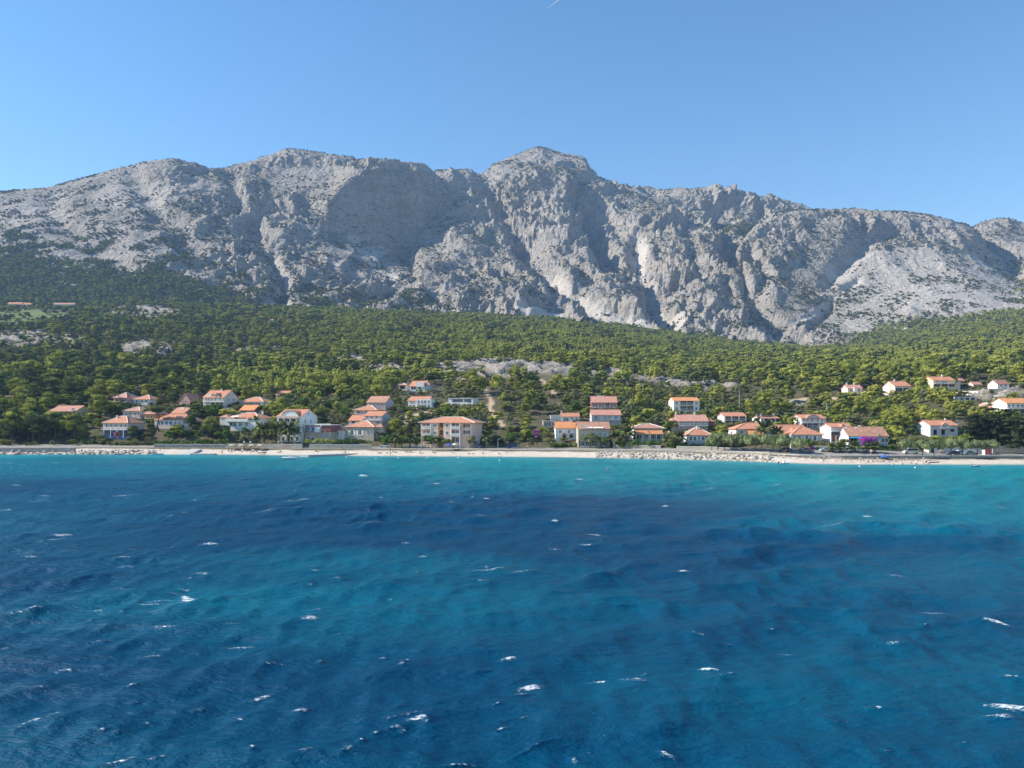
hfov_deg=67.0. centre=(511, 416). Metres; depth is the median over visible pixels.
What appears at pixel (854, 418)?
olive tree
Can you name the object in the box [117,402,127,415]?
palm tree
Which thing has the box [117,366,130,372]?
pine tree
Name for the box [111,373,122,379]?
pine tree
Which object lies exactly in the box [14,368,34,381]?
pine tree
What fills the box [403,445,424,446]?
stone wall
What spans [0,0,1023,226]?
sky
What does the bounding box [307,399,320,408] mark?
olive tree
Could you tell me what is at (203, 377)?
pine tree
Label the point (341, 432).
house
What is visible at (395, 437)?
palm tree
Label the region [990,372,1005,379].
olive tree
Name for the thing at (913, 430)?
pine tree
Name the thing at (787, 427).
house
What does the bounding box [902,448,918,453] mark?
parked van
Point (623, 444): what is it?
hedge
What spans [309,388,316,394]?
broadleaf tree
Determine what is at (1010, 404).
house
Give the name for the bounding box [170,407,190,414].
house
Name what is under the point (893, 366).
pine tree
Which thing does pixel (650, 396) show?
olive tree
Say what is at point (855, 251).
mountain massif
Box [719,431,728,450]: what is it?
tamarisk tree
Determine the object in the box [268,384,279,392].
olive tree
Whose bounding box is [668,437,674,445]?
olive tree
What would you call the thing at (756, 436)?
tamarisk tree
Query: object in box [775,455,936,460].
sea wall rubble
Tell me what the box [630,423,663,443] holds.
house
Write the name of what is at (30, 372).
pine tree
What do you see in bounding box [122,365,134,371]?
pine tree
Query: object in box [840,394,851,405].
pine tree
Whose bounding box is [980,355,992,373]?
pine tree
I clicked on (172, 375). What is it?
pine tree
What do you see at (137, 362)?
pine tree
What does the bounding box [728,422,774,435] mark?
house
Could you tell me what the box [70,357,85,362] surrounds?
pine tree
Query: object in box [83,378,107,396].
pine tree
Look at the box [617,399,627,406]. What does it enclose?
olive tree
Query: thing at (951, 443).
tamarisk tree
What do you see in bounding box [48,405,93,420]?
house
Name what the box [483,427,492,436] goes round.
broadleaf tree
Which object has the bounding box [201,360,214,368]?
pine tree
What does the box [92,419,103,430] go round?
pine tree
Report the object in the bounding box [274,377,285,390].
pine tree
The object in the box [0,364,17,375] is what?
pine tree
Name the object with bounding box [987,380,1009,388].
house
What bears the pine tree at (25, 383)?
on the ground
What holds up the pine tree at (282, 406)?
on the ground
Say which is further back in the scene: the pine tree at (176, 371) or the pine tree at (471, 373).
the pine tree at (176, 371)
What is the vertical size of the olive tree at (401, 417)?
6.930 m
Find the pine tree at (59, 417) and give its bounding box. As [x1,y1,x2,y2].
[47,411,64,432]
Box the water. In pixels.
[0,454,1023,767]
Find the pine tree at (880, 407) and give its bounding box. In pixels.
[868,397,895,413]
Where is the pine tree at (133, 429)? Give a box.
[127,425,137,436]
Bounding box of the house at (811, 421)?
[792,414,826,429]
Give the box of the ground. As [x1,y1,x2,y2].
[0,304,1023,464]
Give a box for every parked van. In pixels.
[505,443,516,447]
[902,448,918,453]
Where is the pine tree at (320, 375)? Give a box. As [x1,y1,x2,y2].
[315,372,327,379]
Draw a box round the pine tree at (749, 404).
[744,399,760,421]
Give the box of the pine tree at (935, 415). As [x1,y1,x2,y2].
[922,408,946,419]
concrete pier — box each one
[190,453,216,454]
[299,453,357,456]
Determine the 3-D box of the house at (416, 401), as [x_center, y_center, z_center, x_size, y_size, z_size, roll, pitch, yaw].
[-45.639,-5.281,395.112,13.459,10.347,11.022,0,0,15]
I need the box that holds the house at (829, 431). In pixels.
[819,423,850,441]
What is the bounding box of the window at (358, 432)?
[356,430,362,435]
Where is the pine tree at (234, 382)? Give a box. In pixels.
[230,374,237,385]
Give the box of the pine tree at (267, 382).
[261,377,268,386]
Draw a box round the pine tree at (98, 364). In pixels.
[93,361,108,369]
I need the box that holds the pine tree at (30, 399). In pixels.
[18,397,47,411]
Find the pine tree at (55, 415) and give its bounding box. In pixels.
[47,412,66,423]
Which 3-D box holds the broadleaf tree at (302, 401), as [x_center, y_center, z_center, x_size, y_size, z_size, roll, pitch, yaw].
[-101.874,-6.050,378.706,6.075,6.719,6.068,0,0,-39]
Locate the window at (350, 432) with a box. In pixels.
[348,430,354,435]
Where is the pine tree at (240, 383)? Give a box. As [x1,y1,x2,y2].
[237,376,244,387]
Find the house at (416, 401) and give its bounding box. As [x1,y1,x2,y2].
[407,396,434,408]
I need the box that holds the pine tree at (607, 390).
[602,386,615,395]
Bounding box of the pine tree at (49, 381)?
[42,378,59,392]
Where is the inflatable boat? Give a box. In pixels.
[281,456,296,458]
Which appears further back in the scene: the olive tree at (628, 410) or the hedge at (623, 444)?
the olive tree at (628, 410)
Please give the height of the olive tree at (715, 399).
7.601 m
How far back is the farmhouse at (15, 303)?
1364.21 m
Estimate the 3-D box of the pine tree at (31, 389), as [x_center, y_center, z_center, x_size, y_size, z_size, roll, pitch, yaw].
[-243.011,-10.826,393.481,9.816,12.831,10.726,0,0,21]
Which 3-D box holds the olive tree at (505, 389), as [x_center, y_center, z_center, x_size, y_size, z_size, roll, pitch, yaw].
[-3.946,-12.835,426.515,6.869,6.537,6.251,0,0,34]
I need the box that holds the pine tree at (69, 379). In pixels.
[61,376,79,391]
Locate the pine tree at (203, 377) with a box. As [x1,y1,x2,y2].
[194,373,211,392]
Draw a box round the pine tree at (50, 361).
[44,355,61,366]
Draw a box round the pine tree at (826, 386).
[808,375,834,396]
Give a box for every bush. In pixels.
[1,440,13,445]
[10,435,20,440]
[82,413,101,421]
[103,409,120,417]
[141,432,151,437]
[156,398,164,404]
[452,394,462,397]
[499,403,512,411]
[837,439,850,443]
[905,404,918,409]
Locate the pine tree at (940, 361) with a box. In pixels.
[934,355,954,367]
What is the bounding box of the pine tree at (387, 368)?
[384,366,395,378]
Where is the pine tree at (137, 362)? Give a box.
[134,361,143,373]
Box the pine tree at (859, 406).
[852,400,867,420]
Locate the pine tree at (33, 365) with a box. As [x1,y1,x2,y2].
[24,360,42,375]
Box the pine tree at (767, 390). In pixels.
[756,388,775,402]
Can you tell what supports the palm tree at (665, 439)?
on the ground
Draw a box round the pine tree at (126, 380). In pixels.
[120,372,137,387]
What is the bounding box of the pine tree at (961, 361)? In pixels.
[958,360,969,371]
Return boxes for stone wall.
[0,447,75,451]
[154,444,225,447]
[227,444,302,448]
[309,444,371,448]
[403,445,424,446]
[605,449,769,453]
[613,445,660,447]
[677,446,716,448]
[719,447,775,449]
[773,454,1023,457]
[944,447,981,452]
[992,446,1023,452]
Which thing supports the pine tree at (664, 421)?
on the ground
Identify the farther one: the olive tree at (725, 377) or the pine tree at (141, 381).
the olive tree at (725, 377)
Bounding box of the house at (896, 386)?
[883,379,910,392]
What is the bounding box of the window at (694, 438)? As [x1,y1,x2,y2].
[692,436,697,440]
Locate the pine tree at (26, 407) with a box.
[16,402,40,415]
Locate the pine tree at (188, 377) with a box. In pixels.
[182,370,196,387]
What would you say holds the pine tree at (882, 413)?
on the ground
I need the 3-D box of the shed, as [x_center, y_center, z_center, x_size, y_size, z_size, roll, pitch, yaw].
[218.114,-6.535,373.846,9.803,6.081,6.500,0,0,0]
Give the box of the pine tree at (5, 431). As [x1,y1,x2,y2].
[0,420,22,442]
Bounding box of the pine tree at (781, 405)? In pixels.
[769,399,784,409]
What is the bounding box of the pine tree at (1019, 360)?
[1014,356,1023,363]
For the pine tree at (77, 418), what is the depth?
336.17 m
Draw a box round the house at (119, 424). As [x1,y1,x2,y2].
[101,415,145,439]
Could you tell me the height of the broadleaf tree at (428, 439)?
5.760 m
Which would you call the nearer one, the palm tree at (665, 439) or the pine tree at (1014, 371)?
the palm tree at (665, 439)
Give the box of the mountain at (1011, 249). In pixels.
[939,218,1023,319]
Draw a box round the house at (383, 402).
[366,396,394,409]
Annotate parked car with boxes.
[778,447,791,451]
[800,448,813,451]
[842,447,852,451]
[855,447,867,451]
[924,447,943,452]
[945,451,960,454]
[963,451,976,454]
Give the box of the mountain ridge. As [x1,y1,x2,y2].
[0,149,473,312]
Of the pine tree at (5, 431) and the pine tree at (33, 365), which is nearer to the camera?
the pine tree at (5, 431)
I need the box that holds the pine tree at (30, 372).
[21,367,36,376]
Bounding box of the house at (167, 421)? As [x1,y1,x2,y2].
[153,414,202,429]
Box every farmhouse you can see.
[8,302,22,304]
[53,303,74,305]
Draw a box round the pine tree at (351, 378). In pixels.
[336,370,354,384]
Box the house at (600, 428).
[575,421,609,447]
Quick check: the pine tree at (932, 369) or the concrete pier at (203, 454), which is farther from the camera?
the pine tree at (932, 369)
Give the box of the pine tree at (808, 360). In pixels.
[801,358,813,366]
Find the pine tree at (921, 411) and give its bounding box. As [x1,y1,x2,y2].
[910,405,930,419]
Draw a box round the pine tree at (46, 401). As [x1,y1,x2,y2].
[38,391,61,410]
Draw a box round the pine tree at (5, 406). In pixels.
[0,404,12,408]
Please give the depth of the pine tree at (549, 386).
442.15 m
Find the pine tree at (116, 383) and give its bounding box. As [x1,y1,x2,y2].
[108,380,128,393]
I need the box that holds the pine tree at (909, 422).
[902,414,916,428]
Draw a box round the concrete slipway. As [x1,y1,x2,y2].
[177,449,201,454]
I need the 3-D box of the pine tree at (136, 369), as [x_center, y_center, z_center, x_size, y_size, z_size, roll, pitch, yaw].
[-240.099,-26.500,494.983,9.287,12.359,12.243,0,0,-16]
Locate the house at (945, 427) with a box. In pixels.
[915,418,959,436]
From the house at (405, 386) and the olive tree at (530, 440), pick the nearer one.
the olive tree at (530, 440)
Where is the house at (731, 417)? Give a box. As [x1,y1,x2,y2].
[717,412,746,423]
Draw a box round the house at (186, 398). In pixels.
[177,393,200,406]
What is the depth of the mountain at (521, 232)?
2081.68 m
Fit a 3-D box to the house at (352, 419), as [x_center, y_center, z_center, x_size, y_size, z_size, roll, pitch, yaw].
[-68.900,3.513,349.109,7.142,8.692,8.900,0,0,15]
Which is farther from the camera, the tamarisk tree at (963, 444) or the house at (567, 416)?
the house at (567, 416)
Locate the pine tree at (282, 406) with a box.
[268,396,293,412]
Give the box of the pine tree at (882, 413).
[879,409,896,419]
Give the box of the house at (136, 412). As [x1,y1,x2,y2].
[122,407,146,419]
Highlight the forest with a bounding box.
[0,298,1023,438]
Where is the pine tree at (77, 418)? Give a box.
[61,415,86,433]
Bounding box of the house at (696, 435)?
[683,426,710,444]
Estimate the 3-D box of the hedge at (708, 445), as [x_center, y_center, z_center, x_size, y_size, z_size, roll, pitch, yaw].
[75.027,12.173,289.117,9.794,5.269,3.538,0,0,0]
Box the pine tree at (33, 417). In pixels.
[17,413,51,441]
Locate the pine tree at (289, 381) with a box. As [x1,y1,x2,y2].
[285,377,293,388]
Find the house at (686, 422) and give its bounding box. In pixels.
[667,412,714,432]
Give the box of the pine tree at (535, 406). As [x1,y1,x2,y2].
[529,398,543,414]
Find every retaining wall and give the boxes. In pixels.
[407,392,432,395]
[925,391,978,395]
[989,389,1023,392]
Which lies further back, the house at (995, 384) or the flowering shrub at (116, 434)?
the house at (995, 384)
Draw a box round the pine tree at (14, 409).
[7,406,22,415]
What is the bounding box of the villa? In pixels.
[446,398,478,404]
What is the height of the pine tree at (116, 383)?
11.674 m
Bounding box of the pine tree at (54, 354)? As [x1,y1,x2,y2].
[47,352,63,362]
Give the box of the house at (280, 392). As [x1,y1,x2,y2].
[276,391,290,397]
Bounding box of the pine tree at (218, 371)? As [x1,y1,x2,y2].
[212,369,223,378]
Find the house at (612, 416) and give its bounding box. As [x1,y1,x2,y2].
[589,409,621,424]
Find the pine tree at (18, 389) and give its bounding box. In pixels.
[10,386,26,393]
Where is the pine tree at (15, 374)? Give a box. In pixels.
[12,370,17,379]
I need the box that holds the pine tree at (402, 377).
[400,370,406,382]
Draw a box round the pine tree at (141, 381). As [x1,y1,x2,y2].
[134,374,148,385]
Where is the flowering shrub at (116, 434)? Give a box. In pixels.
[114,432,118,441]
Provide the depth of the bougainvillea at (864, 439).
266.92 m
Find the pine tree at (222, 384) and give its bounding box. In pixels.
[210,374,229,389]
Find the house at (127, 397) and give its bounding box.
[112,392,137,403]
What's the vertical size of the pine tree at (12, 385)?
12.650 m
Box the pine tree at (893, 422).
[885,416,900,433]
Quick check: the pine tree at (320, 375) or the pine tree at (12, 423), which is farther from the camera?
the pine tree at (320, 375)
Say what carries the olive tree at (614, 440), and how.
on the ground
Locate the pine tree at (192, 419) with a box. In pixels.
[183,412,201,435]
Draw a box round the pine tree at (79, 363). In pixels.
[75,361,87,366]
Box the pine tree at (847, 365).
[840,361,856,373]
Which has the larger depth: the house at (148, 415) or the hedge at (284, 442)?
the house at (148, 415)
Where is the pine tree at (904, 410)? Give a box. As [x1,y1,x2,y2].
[898,408,908,413]
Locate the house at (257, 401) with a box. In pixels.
[238,397,271,405]
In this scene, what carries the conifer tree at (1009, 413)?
on the ground
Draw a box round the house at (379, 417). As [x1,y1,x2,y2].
[364,411,390,423]
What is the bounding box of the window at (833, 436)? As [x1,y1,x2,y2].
[832,435,838,441]
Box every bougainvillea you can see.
[534,430,539,443]
[859,436,877,445]
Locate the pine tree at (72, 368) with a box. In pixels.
[64,365,79,375]
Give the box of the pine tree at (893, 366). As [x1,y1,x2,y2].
[879,363,898,376]
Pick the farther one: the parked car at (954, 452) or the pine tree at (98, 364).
the pine tree at (98, 364)
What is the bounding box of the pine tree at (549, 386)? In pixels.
[541,379,559,393]
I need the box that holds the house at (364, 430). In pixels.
[344,421,388,440]
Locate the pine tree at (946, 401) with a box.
[943,397,950,407]
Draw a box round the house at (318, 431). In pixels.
[304,424,340,443]
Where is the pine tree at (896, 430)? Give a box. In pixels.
[889,425,906,446]
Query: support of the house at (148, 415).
on the ground
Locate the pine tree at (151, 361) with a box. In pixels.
[144,357,156,367]
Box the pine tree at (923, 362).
[919,360,933,367]
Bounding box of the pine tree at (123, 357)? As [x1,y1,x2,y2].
[118,352,135,364]
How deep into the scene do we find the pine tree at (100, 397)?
363.31 m
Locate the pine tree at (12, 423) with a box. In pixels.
[0,410,23,440]
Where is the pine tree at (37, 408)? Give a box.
[18,401,43,414]
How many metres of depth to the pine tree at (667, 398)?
392.61 m
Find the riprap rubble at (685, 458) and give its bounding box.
[595,450,773,462]
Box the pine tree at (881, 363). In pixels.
[874,359,888,374]
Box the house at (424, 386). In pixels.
[409,381,433,391]
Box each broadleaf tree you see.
[143,418,154,423]
[163,431,173,437]
[194,431,203,438]
[205,408,217,415]
[206,404,215,410]
[214,430,222,437]
[222,430,231,438]
[232,387,243,396]
[241,427,248,433]
[298,398,309,405]
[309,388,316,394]
[339,405,351,415]
[381,434,391,443]
[397,435,406,446]
[413,437,420,445]
[422,435,434,447]
[433,437,445,447]
[437,406,450,416]
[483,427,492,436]
[568,400,580,411]
[598,436,608,448]
[651,402,660,409]
[728,404,737,410]
[805,438,813,447]
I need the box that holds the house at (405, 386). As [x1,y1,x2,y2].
[399,383,409,390]
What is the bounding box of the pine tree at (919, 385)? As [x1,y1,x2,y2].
[913,378,925,396]
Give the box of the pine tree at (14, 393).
[11,390,26,399]
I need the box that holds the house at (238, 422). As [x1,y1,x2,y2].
[220,411,273,432]
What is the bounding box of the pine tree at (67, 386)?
[57,380,77,403]
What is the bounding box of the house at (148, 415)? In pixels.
[143,411,167,420]
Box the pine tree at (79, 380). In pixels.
[67,377,84,384]
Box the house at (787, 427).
[774,424,803,434]
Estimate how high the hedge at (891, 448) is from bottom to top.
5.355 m
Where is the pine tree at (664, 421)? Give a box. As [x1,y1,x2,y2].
[660,419,670,431]
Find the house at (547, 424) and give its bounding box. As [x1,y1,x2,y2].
[543,421,553,427]
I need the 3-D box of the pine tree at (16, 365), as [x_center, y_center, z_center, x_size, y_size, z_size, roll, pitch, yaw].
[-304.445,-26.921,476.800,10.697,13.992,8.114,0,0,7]
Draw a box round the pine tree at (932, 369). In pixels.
[920,363,947,375]
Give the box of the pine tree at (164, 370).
[155,364,173,378]
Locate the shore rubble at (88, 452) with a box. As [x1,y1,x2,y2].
[2,449,156,454]
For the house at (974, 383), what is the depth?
415.74 m
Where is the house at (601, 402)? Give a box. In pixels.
[590,396,617,408]
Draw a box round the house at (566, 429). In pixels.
[554,419,575,440]
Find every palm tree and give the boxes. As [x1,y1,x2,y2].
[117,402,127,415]
[251,422,274,443]
[263,420,287,443]
[277,419,301,441]
[389,432,401,447]
[402,432,415,447]
[618,425,635,444]
[660,434,671,446]
[670,430,686,441]
[752,419,775,434]
[769,425,783,434]
[825,442,837,452]
[835,442,847,452]
[846,441,862,452]
[861,443,874,451]
[866,440,882,452]
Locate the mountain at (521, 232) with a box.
[409,147,854,345]
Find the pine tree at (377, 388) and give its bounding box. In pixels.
[370,378,389,395]
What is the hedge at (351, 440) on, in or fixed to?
on the ground
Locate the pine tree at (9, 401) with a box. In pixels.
[0,397,17,405]
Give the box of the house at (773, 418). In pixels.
[752,413,779,422]
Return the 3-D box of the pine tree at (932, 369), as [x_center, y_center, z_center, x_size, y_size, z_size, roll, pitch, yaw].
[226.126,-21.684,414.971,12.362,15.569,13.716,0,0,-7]
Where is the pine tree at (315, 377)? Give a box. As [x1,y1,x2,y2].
[300,373,322,387]
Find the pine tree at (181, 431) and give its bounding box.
[174,425,187,435]
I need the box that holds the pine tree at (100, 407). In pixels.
[91,399,110,418]
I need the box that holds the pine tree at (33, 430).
[28,419,46,441]
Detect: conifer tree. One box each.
[956,420,973,438]
[963,413,991,441]
[973,403,1010,441]
[983,411,1016,443]
[991,409,1017,440]
[995,409,1023,448]
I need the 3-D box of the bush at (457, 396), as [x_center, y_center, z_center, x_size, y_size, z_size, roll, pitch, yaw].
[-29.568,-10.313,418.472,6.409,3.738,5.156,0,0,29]
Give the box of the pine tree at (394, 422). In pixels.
[387,418,400,432]
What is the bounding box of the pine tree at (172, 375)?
[165,371,181,386]
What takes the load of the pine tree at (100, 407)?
on the ground
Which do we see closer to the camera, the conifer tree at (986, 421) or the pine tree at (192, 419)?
the conifer tree at (986, 421)
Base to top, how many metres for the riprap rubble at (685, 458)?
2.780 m
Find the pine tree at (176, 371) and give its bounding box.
[167,363,187,376]
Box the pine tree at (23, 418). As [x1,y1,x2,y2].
[18,414,29,437]
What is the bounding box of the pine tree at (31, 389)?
[25,383,45,401]
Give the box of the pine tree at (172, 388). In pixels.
[164,384,182,395]
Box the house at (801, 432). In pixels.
[783,426,823,443]
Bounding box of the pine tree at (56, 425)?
[42,418,65,439]
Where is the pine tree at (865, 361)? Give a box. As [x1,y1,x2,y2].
[860,357,875,368]
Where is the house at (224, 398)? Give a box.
[202,389,238,407]
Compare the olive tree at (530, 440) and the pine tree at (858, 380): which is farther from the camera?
the pine tree at (858, 380)
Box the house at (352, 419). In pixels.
[348,415,363,424]
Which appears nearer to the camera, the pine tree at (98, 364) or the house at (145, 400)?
the house at (145, 400)
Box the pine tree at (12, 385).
[7,377,24,390]
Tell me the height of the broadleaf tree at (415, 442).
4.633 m
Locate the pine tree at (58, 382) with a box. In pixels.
[47,378,63,393]
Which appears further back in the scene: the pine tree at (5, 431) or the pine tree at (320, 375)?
the pine tree at (320, 375)
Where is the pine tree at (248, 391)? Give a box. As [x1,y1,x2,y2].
[241,384,257,396]
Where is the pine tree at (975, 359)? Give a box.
[969,353,983,376]
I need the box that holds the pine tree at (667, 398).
[663,393,673,401]
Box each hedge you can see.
[81,438,108,444]
[106,440,153,445]
[153,440,193,443]
[194,438,231,444]
[239,435,256,443]
[266,441,301,443]
[305,438,334,443]
[335,439,371,444]
[377,435,420,442]
[480,436,500,441]
[503,432,541,441]
[549,442,577,447]
[619,441,660,446]
[665,441,695,447]
[701,443,725,447]
[721,443,762,447]
[878,445,897,450]
[888,435,923,446]
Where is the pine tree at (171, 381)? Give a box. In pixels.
[163,377,175,395]
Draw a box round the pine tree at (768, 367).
[762,362,779,372]
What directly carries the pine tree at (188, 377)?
on the ground
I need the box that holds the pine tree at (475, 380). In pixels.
[468,375,486,391]
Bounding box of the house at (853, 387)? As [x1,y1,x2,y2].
[841,383,862,394]
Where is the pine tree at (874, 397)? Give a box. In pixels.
[869,395,881,402]
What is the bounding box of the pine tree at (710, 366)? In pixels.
[705,362,720,379]
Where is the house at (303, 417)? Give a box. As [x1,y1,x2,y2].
[275,409,317,443]
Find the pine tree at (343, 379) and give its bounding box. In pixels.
[332,372,348,385]
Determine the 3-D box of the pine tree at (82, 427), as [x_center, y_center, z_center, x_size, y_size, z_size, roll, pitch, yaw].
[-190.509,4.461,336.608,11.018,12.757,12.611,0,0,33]
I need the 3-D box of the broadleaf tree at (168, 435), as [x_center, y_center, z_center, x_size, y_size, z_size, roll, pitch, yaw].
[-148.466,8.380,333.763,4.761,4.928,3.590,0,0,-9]
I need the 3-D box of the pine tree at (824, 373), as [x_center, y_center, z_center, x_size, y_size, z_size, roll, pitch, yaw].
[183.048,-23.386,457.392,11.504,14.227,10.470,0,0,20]
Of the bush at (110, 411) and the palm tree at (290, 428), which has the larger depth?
the bush at (110, 411)
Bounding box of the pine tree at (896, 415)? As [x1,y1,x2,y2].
[893,412,905,425]
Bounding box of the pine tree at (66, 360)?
[61,355,72,367]
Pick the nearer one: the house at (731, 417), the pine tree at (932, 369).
the house at (731, 417)
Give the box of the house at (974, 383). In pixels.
[967,381,982,386]
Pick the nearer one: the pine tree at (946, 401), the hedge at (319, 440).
the hedge at (319, 440)
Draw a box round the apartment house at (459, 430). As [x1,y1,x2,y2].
[417,417,486,447]
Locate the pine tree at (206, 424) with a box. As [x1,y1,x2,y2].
[200,418,219,437]
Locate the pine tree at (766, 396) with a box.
[757,391,774,409]
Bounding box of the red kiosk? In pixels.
[982,448,990,454]
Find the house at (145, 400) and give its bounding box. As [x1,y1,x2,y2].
[132,395,157,404]
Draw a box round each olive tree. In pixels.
[114,404,123,415]
[133,386,142,396]
[231,430,239,440]
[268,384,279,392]
[300,389,307,395]
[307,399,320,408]
[364,391,375,397]
[392,414,404,420]
[413,418,422,424]
[418,410,425,419]
[446,439,454,447]
[462,387,471,395]
[466,435,477,447]
[482,437,492,447]
[499,387,509,394]
[502,435,510,447]
[505,416,512,420]
[514,437,523,446]
[527,437,535,444]
[543,437,556,444]
[569,392,579,399]
[581,395,589,404]
[581,433,597,448]
[612,437,619,448]
[616,395,626,400]
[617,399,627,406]
[625,408,632,416]
[629,402,638,410]
[636,380,647,383]
[644,394,654,403]
[651,391,664,399]
[653,413,662,423]
[662,414,669,420]
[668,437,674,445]
[673,385,682,394]
[695,392,707,398]
[708,395,722,403]
[720,374,728,380]
[720,390,733,399]
[734,387,742,396]
[735,375,742,382]
[735,383,748,394]
[764,381,774,388]
[788,401,795,411]
[794,404,803,413]
[811,389,823,397]
[845,414,858,423]
[861,410,868,417]
[919,388,929,398]
[966,371,977,380]
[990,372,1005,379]
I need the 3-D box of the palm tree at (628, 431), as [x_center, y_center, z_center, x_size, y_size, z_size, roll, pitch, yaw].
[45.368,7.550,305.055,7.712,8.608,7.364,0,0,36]
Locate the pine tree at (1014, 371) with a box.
[1006,365,1023,377]
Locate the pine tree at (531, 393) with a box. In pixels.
[523,389,535,409]
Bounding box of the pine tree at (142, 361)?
[140,357,155,367]
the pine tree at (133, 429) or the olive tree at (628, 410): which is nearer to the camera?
the pine tree at (133, 429)
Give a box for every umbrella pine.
[142,405,173,431]
[151,380,170,394]
[192,381,209,398]
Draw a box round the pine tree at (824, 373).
[811,365,830,382]
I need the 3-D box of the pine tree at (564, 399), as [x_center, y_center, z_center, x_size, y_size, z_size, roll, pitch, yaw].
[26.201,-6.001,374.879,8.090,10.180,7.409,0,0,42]
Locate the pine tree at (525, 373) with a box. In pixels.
[520,367,533,382]
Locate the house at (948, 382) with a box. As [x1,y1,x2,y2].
[926,375,959,390]
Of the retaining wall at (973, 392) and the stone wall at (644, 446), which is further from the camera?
the retaining wall at (973, 392)
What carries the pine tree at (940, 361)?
on the ground
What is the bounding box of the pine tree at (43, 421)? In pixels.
[39,418,53,434]
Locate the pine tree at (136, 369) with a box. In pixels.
[130,366,142,373]
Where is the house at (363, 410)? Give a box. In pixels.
[354,405,385,414]
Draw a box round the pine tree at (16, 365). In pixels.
[10,363,25,374]
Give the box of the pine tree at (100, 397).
[85,394,115,418]
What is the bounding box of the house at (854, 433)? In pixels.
[838,425,889,445]
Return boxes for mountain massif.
[724,208,1023,345]
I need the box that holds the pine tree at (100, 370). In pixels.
[94,365,113,375]
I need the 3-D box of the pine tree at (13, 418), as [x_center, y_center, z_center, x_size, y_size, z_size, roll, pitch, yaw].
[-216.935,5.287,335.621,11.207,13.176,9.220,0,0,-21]
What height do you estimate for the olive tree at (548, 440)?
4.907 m
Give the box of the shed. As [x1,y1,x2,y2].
[951,397,976,400]
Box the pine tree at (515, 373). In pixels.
[507,366,522,381]
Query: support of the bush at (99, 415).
on the ground
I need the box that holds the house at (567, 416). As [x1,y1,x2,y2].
[550,411,579,420]
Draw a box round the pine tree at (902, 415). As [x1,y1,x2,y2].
[887,413,905,425]
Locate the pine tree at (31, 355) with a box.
[17,352,34,361]
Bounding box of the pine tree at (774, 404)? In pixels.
[770,400,785,410]
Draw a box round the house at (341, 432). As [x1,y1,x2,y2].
[337,425,344,439]
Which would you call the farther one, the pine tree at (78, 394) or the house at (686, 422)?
the pine tree at (78, 394)
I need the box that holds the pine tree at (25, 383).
[16,380,33,388]
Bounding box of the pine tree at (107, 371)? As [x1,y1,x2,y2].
[98,368,117,377]
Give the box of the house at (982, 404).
[977,403,991,408]
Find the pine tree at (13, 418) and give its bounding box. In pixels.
[0,415,25,441]
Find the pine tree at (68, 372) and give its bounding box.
[64,370,77,378]
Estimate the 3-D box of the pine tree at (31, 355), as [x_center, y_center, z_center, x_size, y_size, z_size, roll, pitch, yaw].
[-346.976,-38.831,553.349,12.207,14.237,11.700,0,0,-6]
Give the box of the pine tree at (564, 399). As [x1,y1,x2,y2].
[559,394,572,412]
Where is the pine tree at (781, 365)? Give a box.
[777,363,786,367]
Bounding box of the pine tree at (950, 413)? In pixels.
[943,410,955,418]
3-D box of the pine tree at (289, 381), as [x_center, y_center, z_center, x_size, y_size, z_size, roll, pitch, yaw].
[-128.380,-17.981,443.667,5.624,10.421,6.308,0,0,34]
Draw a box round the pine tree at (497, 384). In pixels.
[490,374,505,396]
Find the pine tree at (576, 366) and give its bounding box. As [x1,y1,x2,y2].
[568,363,581,372]
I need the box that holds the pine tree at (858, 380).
[852,372,867,386]
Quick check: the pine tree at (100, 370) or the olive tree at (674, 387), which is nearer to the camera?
the olive tree at (674, 387)
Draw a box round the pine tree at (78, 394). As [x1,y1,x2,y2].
[72,392,83,399]
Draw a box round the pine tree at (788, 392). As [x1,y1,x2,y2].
[779,383,796,398]
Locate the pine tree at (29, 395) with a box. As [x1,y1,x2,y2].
[26,393,37,400]
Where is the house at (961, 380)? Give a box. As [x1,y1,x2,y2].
[956,377,965,382]
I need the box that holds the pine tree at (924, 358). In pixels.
[919,354,936,361]
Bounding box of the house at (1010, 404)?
[991,398,1023,413]
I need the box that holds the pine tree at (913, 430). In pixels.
[904,424,920,435]
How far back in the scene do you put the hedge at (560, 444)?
309.80 m
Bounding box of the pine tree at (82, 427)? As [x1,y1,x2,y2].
[58,413,90,439]
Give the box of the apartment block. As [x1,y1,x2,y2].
[668,397,699,413]
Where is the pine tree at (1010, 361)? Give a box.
[1007,357,1015,364]
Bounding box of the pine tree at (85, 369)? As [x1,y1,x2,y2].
[81,367,94,375]
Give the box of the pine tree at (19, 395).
[11,392,35,408]
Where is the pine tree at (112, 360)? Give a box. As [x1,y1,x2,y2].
[108,356,119,365]
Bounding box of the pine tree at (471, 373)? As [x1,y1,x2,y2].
[463,369,479,384]
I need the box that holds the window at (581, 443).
[579,441,585,446]
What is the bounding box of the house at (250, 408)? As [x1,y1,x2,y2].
[239,405,261,413]
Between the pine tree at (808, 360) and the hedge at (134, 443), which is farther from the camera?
the pine tree at (808, 360)
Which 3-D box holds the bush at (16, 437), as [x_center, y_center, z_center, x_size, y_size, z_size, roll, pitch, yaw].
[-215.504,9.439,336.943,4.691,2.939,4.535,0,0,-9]
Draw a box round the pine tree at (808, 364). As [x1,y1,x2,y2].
[803,361,817,370]
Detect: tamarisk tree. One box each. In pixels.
[705,434,719,449]
[708,433,722,450]
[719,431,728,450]
[725,434,737,450]
[728,432,743,449]
[742,434,758,450]
[751,433,761,451]
[759,433,775,451]
[774,434,782,451]
[776,433,794,453]
[789,437,806,453]
[896,438,917,454]
[915,439,932,454]
[928,439,945,454]
[942,438,958,454]
[958,438,973,454]
[972,439,986,454]
[985,439,1000,454]

